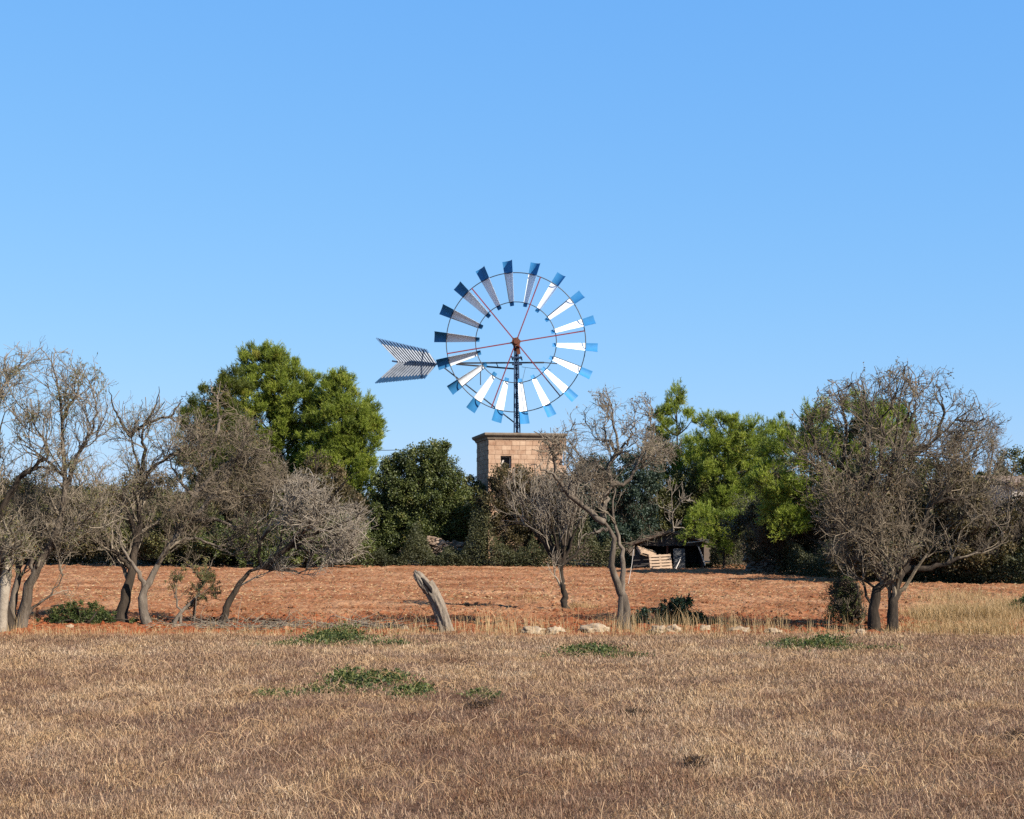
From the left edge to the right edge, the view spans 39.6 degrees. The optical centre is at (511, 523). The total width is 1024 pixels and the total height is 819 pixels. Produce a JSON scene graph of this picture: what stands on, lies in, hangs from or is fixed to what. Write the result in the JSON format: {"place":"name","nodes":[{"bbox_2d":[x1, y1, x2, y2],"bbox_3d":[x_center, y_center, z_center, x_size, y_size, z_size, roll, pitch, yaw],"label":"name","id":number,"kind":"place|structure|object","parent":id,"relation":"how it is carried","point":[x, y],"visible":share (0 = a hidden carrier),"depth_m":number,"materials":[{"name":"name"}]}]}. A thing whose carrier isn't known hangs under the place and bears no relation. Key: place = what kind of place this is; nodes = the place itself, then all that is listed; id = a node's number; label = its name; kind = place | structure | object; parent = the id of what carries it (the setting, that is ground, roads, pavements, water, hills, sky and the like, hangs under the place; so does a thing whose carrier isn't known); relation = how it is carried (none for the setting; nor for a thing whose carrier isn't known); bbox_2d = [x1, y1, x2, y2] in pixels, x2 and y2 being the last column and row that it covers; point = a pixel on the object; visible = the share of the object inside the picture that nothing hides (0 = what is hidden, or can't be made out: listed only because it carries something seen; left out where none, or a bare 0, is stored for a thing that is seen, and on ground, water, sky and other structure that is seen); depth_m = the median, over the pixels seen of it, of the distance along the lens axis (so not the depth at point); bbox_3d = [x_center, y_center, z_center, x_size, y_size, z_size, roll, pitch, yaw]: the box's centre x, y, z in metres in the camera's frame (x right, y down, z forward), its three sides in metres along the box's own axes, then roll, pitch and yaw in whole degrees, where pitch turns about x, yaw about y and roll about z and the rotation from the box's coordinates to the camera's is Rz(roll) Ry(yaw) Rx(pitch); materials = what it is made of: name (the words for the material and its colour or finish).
{"place":"outdoors","nodes":[
{"label":"outdoors","id":0,"kind":"place"},
{"bbox_2d":[14,529,939,565],"bbox_3d":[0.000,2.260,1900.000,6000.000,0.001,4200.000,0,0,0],"label":"ground","id":1,"kind":"structure","parent":0,"point":[706,555],"depth_m":94.91,"materials":[{"name":"brown soil"}]},
{"bbox_2d":[0,473,50,549],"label":"olive tree","id":2,"kind":"object","parent":1,"relation":"on","point":[40,501],"visible":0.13,"depth_m":73.68,"materials":[{"name":"green plant"}]},
{"bbox_2d":[1,480,84,564],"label":"olive tree","id":3,"kind":"object","parent":1,"relation":"on","point":[52,496],"visible":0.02,"depth_m":75.77,"materials":[{"name":"green plant"}]},
{"bbox_2d":[0,336,98,630],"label":"almond tree","id":4,"kind":"object","parent":1,"relation":"on","point":[7,538],"visible":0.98,"depth_m":28.13,"materials":[{"name":"grey plant"}]},
{"bbox_2d":[0,348,135,631],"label":"almond tree","id":5,"kind":"object","parent":1,"relation":"on","point":[55,541],"visible":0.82,"depth_m":29.09,"materials":[{"name":"grey plant"}]},
{"bbox_2d":[41,481,112,564],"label":"olive tree","id":6,"kind":"object","parent":1,"relation":"on","point":[88,489],"visible":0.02,"depth_m":77.69,"materials":[{"name":"green plant"}]},
{"bbox_2d":[35,598,154,624],"bbox_3d":[-9.028,1.976,30.866,2.638,0.748,1.131,0,0,0],"label":"leafy bush","id":7,"kind":"object","parent":1,"relation":"on","point":[74,614],"visible":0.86,"depth_m":30.68,"materials":[{"name":"green plant"}]},
{"bbox_2d":[50,472,178,564],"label":"olive tree","id":8,"kind":"object","parent":1,"relation":"on","point":[99,555],"visible":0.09,"depth_m":74.47,"materials":[{"name":"green plant"}]},
{"bbox_2d":[62,389,216,622],"bbox_3d":[-8.367,-0.374,31.689,3.617,5.456,2.877,0,0,-16],"label":"almond tree","id":9,"kind":"object","parent":1,"relation":"on","point":[138,488],"visible":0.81,"depth_m":31.49,"materials":[{"name":"grey plant"}]},
{"bbox_2d":[106,475,225,565],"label":"olive tree","id":10,"kind":"object","parent":1,"relation":"on","point":[152,539],"visible":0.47,"depth_m":71.67,"materials":[{"name":"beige plant"}]},
{"bbox_2d":[164,549,221,623],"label":"almond sapling","id":11,"kind":"object","parent":1,"relation":"on","point":[205,578],"visible":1,"depth_m":30.97,"materials":[{"name":"green plant"}]},
{"bbox_2d":[119,379,296,624],"bbox_3d":[-6.605,-0.430,31.255,3.930,5.621,2.604,0,0,0],"label":"almond tree","id":12,"kind":"object","parent":1,"relation":"on","point":[189,519],"visible":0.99,"depth_m":31.19,"materials":[{"name":"grey plant"}]},
{"bbox_2d":[171,361,263,560],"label":"pine tree","id":13,"kind":"object","parent":1,"relation":"on","point":[230,384],"visible":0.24,"depth_m":76.55,"materials":[{"name":"green plant"}]},
{"bbox_2d":[188,455,265,564],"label":"olive tree","id":14,"kind":"object","parent":1,"relation":"on","point":[216,503],"visible":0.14,"depth_m":73.03,"materials":[{"name":"green plant"}]},
{"bbox_2d":[220,337,330,539],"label":"pine tree","id":15,"kind":"object","parent":1,"relation":"on","point":[283,389],"visible":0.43,"depth_m":78.45,"materials":[{"name":"green plant"}]},
{"bbox_2d":[196,511,376,567],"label":"olive tree","id":16,"kind":"object","parent":1,"relation":"on","point":[223,553],"visible":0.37,"depth_m":69.63,"materials":[{"name":"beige plant"}]},
{"bbox_2d":[218,445,379,623],"bbox_3d":[-4.564,0.353,29.943,3.509,3.983,2.650,0,0,0],"label":"almond tree","id":17,"kind":"object","parent":1,"relation":"on","point":[352,527],"visible":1,"depth_m":29.98,"materials":[{"name":"grey plant"}]},
{"bbox_2d":[226,449,371,566],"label":"olive tree","id":18,"kind":"object","parent":1,"relation":"on","point":[346,489],"visible":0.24,"depth_m":71.03,"materials":[{"name":"beige plant"}]},
{"bbox_2d":[292,365,389,563],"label":"pine tree","id":19,"kind":"object","parent":1,"relation":"on","point":[345,439],"visible":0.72,"depth_m":77.37,"materials":[{"name":"green plant"}]},
{"bbox_2d":[364,437,480,564],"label":"carob tree","id":20,"kind":"object","parent":1,"relation":"on","point":[435,482],"visible":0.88,"depth_m":75.28,"materials":[{"name":"green plant"}]},
{"bbox_2d":[413,569,454,631],"bbox_3d":[-1.559,1.626,28.670,0.878,1.407,0.356,0,0,-10],"label":"tree stump","id":21,"kind":"object","parent":1,"relation":"on","point":[431,591],"visible":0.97,"depth_m":28.59,"materials":[{"name":"grey wood"}]},
{"bbox_2d":[424,536,481,564],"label":"dry stone wall","id":22,"kind":"structure","parent":1,"relation":"on","point":[436,544],"depth_m":74.35,"materials":[{"name":"grey stone"}]},
{"bbox_2d":[460,474,487,563],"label":"carob tree","id":23,"kind":"object","parent":1,"relation":"on","point":[475,485],"visible":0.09,"depth_m":78.75,"materials":[{"name":"green plant"}]},
{"bbox_2d":[4,486,949,542],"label":"distant woodland","id":24,"kind":"object","parent":1,"relation":"on","point":[468,501],"visible":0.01,"depth_m":158.16,"materials":[{"name":"green plant"}]},
{"bbox_2d":[375,260,597,563],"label":"windmill","id":25,"kind":"object","parent":1,"relation":"on","point":[493,448],"visible":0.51,"depth_m":79.31,"materials":[{"name":"beige sandstone"},{"name":"white paint"},{"name":"light blue paint"}]},
{"bbox_2d":[489,547,536,565],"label":"dry stone wall","id":26,"kind":"structure","parent":1,"relation":"on","point":[509,556],"depth_m":72.81,"materials":[{"name":"grey stone"}]},
{"bbox_2d":[13,491,1023,583],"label":"undergrowth","id":27,"kind":"object","parent":1,"relation":"on","point":[800,559],"visible":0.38,"depth_m":71.77,"materials":[{"name":"green plant"}]},
{"bbox_2d":[472,462,593,551],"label":"olive tree","id":28,"kind":"object","parent":1,"relation":"on","point":[517,535],"visible":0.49,"depth_m":72.87,"materials":[{"name":"grey plant"}]},
{"bbox_2d":[520,626,545,634],"bbox_3d":[0.414,2.165,28.350,0.528,0.272,0.447,0,0,-2],"label":"limestone rock","id":29,"kind":"object","parent":1,"relation":"on","point":[539,629],"visible":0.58,"depth_m":28.23,"materials":[{"name":"beige stone"}]},
{"bbox_2d":[490,459,600,608],"bbox_3d":[0.757,0.308,36.266,2.940,4.032,1.551,0,0,27],"label":"almond tree","id":30,"kind":"object","parent":1,"relation":"on","point":[557,553],"visible":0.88,"depth_m":36.13,"materials":[{"name":"grey plant"}]},
{"bbox_2d":[546,626,565,634],"bbox_3d":[0.880,2.155,28.334,0.398,0.257,0.325,0,0,9],"label":"limestone rock","id":31,"kind":"object","parent":1,"relation":"on","point":[551,628],"visible":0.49,"depth_m":28.26,"materials":[{"name":"beige stone"}]},
{"bbox_2d":[578,623,609,632],"bbox_3d":[1.633,2.151,28.351,0.706,0.348,0.552,0,0,-12],"label":"limestone rock","id":32,"kind":"object","parent":1,"relation":"on","point":[596,627],"visible":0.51,"depth_m":28.20,"materials":[{"name":"beige stone"}]},
{"bbox_2d":[525,385,682,629],"bbox_3d":[1.901,-0.282,29.008,3.282,5.255,2.197,0,0,0],"label":"almond tree","id":33,"kind":"object","parent":1,"relation":"on","point":[588,477],"visible":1,"depth_m":29.07,"materials":[{"name":"grey plant"}]},
{"bbox_2d":[551,447,664,556],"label":"holm oak","id":34,"kind":"object","parent":1,"relation":"on","point":[629,506],"visible":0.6,"depth_m":72.58,"materials":[{"name":"green plant"}]},
{"bbox_2d":[649,625,665,633],"bbox_3d":[2.930,2.172,28.626,0.398,0.257,0.289,0,0,14],"label":"limestone rock","id":35,"kind":"object","parent":1,"relation":"on","point":[662,627],"visible":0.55,"depth_m":28.57,"materials":[{"name":"beige stone"}]},
{"bbox_2d":[648,554,671,568],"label":"pallet","id":36,"kind":"object","parent":1,"relation":"on","point":[660,558],"visible":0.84,"depth_m":68.68,"materials":[{"name":"brown wood"}]},
{"bbox_2d":[613,593,723,625],"bbox_3d":[3.380,1.940,30.541,2.430,0.922,0.976,0,0,0],"label":"leafy bush","id":37,"kind":"object","parent":1,"relation":"on","point":[681,602],"visible":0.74,"depth_m":30.49,"materials":[{"name":"green plant"}]},
{"bbox_2d":[645,477,695,531],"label":"dead tree","id":38,"kind":"object","parent":1,"relation":"on","point":[672,511],"visible":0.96,"depth_m":72.68,"materials":[{"name":"grey wood"}]},
{"bbox_2d":[639,377,704,532],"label":"pine tree","id":39,"kind":"object","parent":1,"relation":"on","point":[665,410],"visible":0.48,"depth_m":76.74,"materials":[{"name":"green plant"}]},
{"bbox_2d":[666,624,680,632],"bbox_3d":[3.257,2.158,28.611,0.343,0.279,0.296,0,0,-8],"label":"limestone rock","id":40,"kind":"object","parent":1,"relation":"on","point":[674,628],"visible":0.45,"depth_m":28.56,"materials":[{"name":"beige stone"}]},
{"bbox_2d":[640,461,735,541],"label":"holm oak","id":41,"kind":"object","parent":1,"relation":"on","point":[689,488],"visible":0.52,"depth_m":75.47,"materials":[{"name":"green plant"}]},
{"bbox_2d":[699,625,710,630],"bbox_3d":[3.917,2.165,28.906,0.309,0.220,0.251,0,0,-11],"label":"limestone rock","id":42,"kind":"object","parent":1,"relation":"on","point":[707,627],"visible":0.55,"depth_m":28.83,"materials":[{"name":"beige stone"}]},
{"bbox_2d":[674,498,751,567],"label":"pine shrub","id":43,"kind":"object","parent":1,"relation":"on","point":[706,526],"visible":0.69,"depth_m":68.44,"materials":[{"name":"green plant"}]},
{"bbox_2d":[685,407,774,564],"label":"pine tree","id":44,"kind":"object","parent":1,"relation":"on","point":[740,431],"visible":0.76,"depth_m":74.73,"materials":[{"name":"green plant"}]},
{"bbox_2d":[678,410,798,560],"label":"pine tree","id":45,"kind":"object","parent":1,"relation":"on","point":[773,423],"visible":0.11,"depth_m":81.67,"materials":[{"name":"green plant"}]},
{"bbox_2d":[729,626,748,631],"bbox_3d":[4.548,2.170,28.648,0.539,0.233,0.430,0,0,12],"label":"limestone rock","id":46,"kind":"object","parent":1,"relation":"on","point":[737,628],"visible":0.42,"depth_m":28.51,"materials":[{"name":"beige stone"}]},
{"bbox_2d":[742,553,785,572],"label":"dry stone wall","id":47,"kind":"structure","parent":1,"relation":"on","point":[763,565],"depth_m":63.79,"materials":[{"name":"grey stone"}]},
{"bbox_2d":[717,463,826,541],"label":"olive tree","id":48,"kind":"object","parent":1,"relation":"on","point":[741,520],"visible":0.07,"depth_m":63.97,"materials":[{"name":"green plant"}]},
{"bbox_2d":[764,628,782,633],"bbox_3d":[5.207,2.177,28.340,0.372,0.213,0.365,0,0,28],"label":"limestone rock","id":49,"kind":"object","parent":1,"relation":"on","point":[773,630],"visible":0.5,"depth_m":28.23,"materials":[{"name":"beige stone"}]},
{"bbox_2d":[740,499,852,569],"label":"olive tree","id":50,"kind":"object","parent":1,"relation":"on","point":[767,547],"visible":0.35,"depth_m":61.65,"materials":[{"name":"green plant"}]},
{"bbox_2d":[741,386,920,572],"bbox_3d":[13.534,-1.739,60.069,7.915,8.280,3.180,0,0,0],"label":"pine tree","id":51,"kind":"object","parent":1,"relation":"on","point":[792,513],"visible":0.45,"depth_m":59.63,"materials":[{"name":"green plant"}]},
{"bbox_2d":[821,575,867,623],"bbox_3d":[7.148,1.719,30.505,0.961,1.262,0.877,0,0,36],"label":"round shrub","id":52,"kind":"object","parent":1,"relation":"on","point":[845,596],"visible":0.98,"depth_m":30.37,"materials":[{"name":"green plant"}]},
{"bbox_2d":[819,473,963,581],"bbox_3d":[14.363,0.219,52.942,5.669,4.266,3.018,0,0,0],"label":"olive tree","id":53,"kind":"object","parent":1,"relation":"on","point":[913,561],"visible":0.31,"depth_m":52.66,"materials":[{"name":"grey plant"}]},
{"bbox_2d":[776,356,1023,632],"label":"almond tree","id":54,"kind":"object","parent":1,"relation":"on","point":[890,579],"visible":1,"depth_m":28.84,"materials":[{"name":"grey plant"}]},
{"bbox_2d":[840,453,995,576],"bbox_3d":[16.485,-0.308,57.899,6.327,5.316,3.152,0,0,0],"label":"olive tree","id":55,"kind":"object","parent":1,"relation":"on","point":[921,474],"visible":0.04,"depth_m":57.75,"materials":[{"name":"green plant"}]},
{"bbox_2d":[919,460,1023,579],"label":"olive tree","id":56,"kind":"object","parent":1,"relation":"on","point":[1011,545],"visible":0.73,"depth_m":51.59,"materials":[{"name":"dark green olive leaves"},{"name":"twig"},{"name":"bark"}]},
{"bbox_2d":[933,403,1023,522],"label":"almond tree","id":57,"kind":"object","parent":1,"relation":"on","point":[992,452],"visible":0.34,"depth_m":53.20,"materials":[{"name":"grey plant"}]},
{"bbox_2d":[972,444,1023,485],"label":"holm oak","id":58,"kind":"object","parent":1,"relation":"on","point":[1015,454],"visible":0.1,"depth_m":67.82,"materials":[{"name":"green plant"}]},
{"bbox_2d":[1004,594,1023,616],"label":"leafy bush","id":59,"kind":"object","parent":1,"relation":"on","point":[1021,599],"visible":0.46,"depth_m":33.02,"materials":[{"name":"green plant"}]},
{"bbox_2d":[0,625,1023,818],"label":"meadow","id":60,"kind":"structure","parent":0,"point":[440,778],"depth_m":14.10,"materials":[{"name":"brown plant"}]},
{"bbox_2d":[224,619,427,647],"bbox_3d":[-3.215,2.035,26.275,3.891,0.391,3.589,0,0,43],"label":"creeping weed","id":61,"kind":"object","parent":60,"relation":"on","point":[326,635],"visible":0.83,"depth_m":25.87,"materials":[{"name":"green plant"}]},
{"bbox_2d":[246,664,504,700],"bbox_3d":[-1.763,2.056,19.092,3.367,0.370,3.600,0,0,0],"label":"creeping weed","id":62,"kind":"object","parent":60,"relation":"on","point":[350,676],"visible":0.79,"depth_m":18.71,"materials":[{"name":"green plant"}]},
{"bbox_2d":[462,695,497,710],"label":"dead weed","id":63,"kind":"object","parent":60,"relation":"on","point":[483,702],"visible":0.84,"depth_m":16.59,"materials":[{"name":"brown plant"}]},
{"bbox_2d":[529,640,654,658],"bbox_3d":[1.299,2.111,23.825,2.143,0.214,3.119,0,0,0],"label":"creeping weed","id":64,"kind":"object","parent":60,"relation":"on","point":[604,648],"visible":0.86,"depth_m":23.55,"materials":[{"name":"green plant"}]},
{"bbox_2d":[618,706,650,715],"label":"dead weed","id":65,"kind":"object","parent":60,"relation":"on","point":[635,710],"visible":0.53,"depth_m":15.91,"materials":[{"name":"brown plant"}]},
{"bbox_2d":[680,754,706,767],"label":"dead weed","id":66,"kind":"object","parent":60,"relation":"on","point":[691,760],"visible":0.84,"depth_m":12.78,"materials":[{"name":"brown plant"}]},
{"bbox_2d":[741,627,902,651],"bbox_3d":[5.418,2.076,25.447,3.061,0.292,2.983,0,0,-26],"label":"creeping weed","id":67,"kind":"object","parent":60,"relation":"on","point":[822,639],"visible":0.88,"depth_m":24.97,"materials":[{"name":"green plant"}]},
{"bbox_2d":[1004,727,1023,740],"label":"dead weed","id":68,"kind":"object","parent":60,"relation":"on","point":[1014,733],"visible":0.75,"depth_m":14.35,"materials":[{"name":"brown plant"}]},
{"bbox_2d":[0,564,1023,638],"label":"ploughed field","id":69,"kind":"structure","parent":0,"point":[388,578],"depth_m":44.66,"materials":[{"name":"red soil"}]},
{"bbox_2d":[136,599,454,632],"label":"dry grass","id":70,"kind":"structure","parent":69,"relation":"on","point":[279,622],"depth_m":29.44,"materials":[{"name":"beige plant"}]},
{"bbox_2d":[325,616,378,627],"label":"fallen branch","id":71,"kind":"object","parent":70,"relation":"on","point":[352,620],"visible":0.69,"depth_m":29.19,"materials":[{"name":"grey wood"}]},
{"bbox_2d":[514,593,599,610],"bbox_3d":[1.224,2.033,38.076,1.754,0.374,6.016,0,0,-17],"label":"dry grass tuft","id":72,"kind":"object","parent":69,"relation":"on","point":[582,606],"visible":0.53,"depth_m":37.03,"materials":[{"name":"plant"}]},
{"bbox_2d":[632,556,656,567],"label":"crate","id":73,"kind":"object","parent":69,"relation":"on","point":[640,561],"visible":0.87,"depth_m":69.30,"materials":[{"name":"brown wood"}]},
{"bbox_2d":[636,546,656,555],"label":"pallet","id":74,"kind":"object","parent":73,"relation":"on","point":[641,550],"visible":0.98,"depth_m":69.14,"materials":[{"name":"brown wood"}]},
{"bbox_2d":[631,532,708,567],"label":"shed","id":75,"kind":"structure","parent":69,"relation":"on","point":[668,546],"depth_m":70.19,"materials":[{"name":"brown wood"}]},
{"bbox_2d":[605,525,692,550],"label":"brushwood","id":76,"kind":"object","parent":75,"relation":"on","point":[650,536],"visible":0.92,"depth_m":68.92,"materials":[{"name":"brown wood"}]},
{"bbox_2d":[673,549,684,568],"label":"board","id":77,"kind":"object","parent":69,"relation":"on","point":[678,554],"visible":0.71,"depth_m":69.07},
{"bbox_2d":[880,586,1023,635],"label":"straw grass bank","id":78,"kind":"structure","parent":69,"relation":"on","point":[963,611],"depth_m":31.21,"materials":[{"name":"beige plant"}]},
{"bbox_2d":[975,476,1023,557],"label":"stone hut","id":79,"kind":"object","parent":69,"relation":"on","point":[1016,484],"visible":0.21,"depth_m":62.89,"materials":[{"name":"stone"}]},
{"bbox_2d":[0,599,1023,636],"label":"tall dry grass","id":80,"kind":"structure","parent":0,"point":[619,628],"depth_m":28.30,"materials":[{"name":"plant"}]},
{"bbox_2d":[0,0,1023,517],"label":"sky","id":81,"kind":"structure","parent":0,"point":[754,204],"materials":[{"name":"blue"}]}
]}

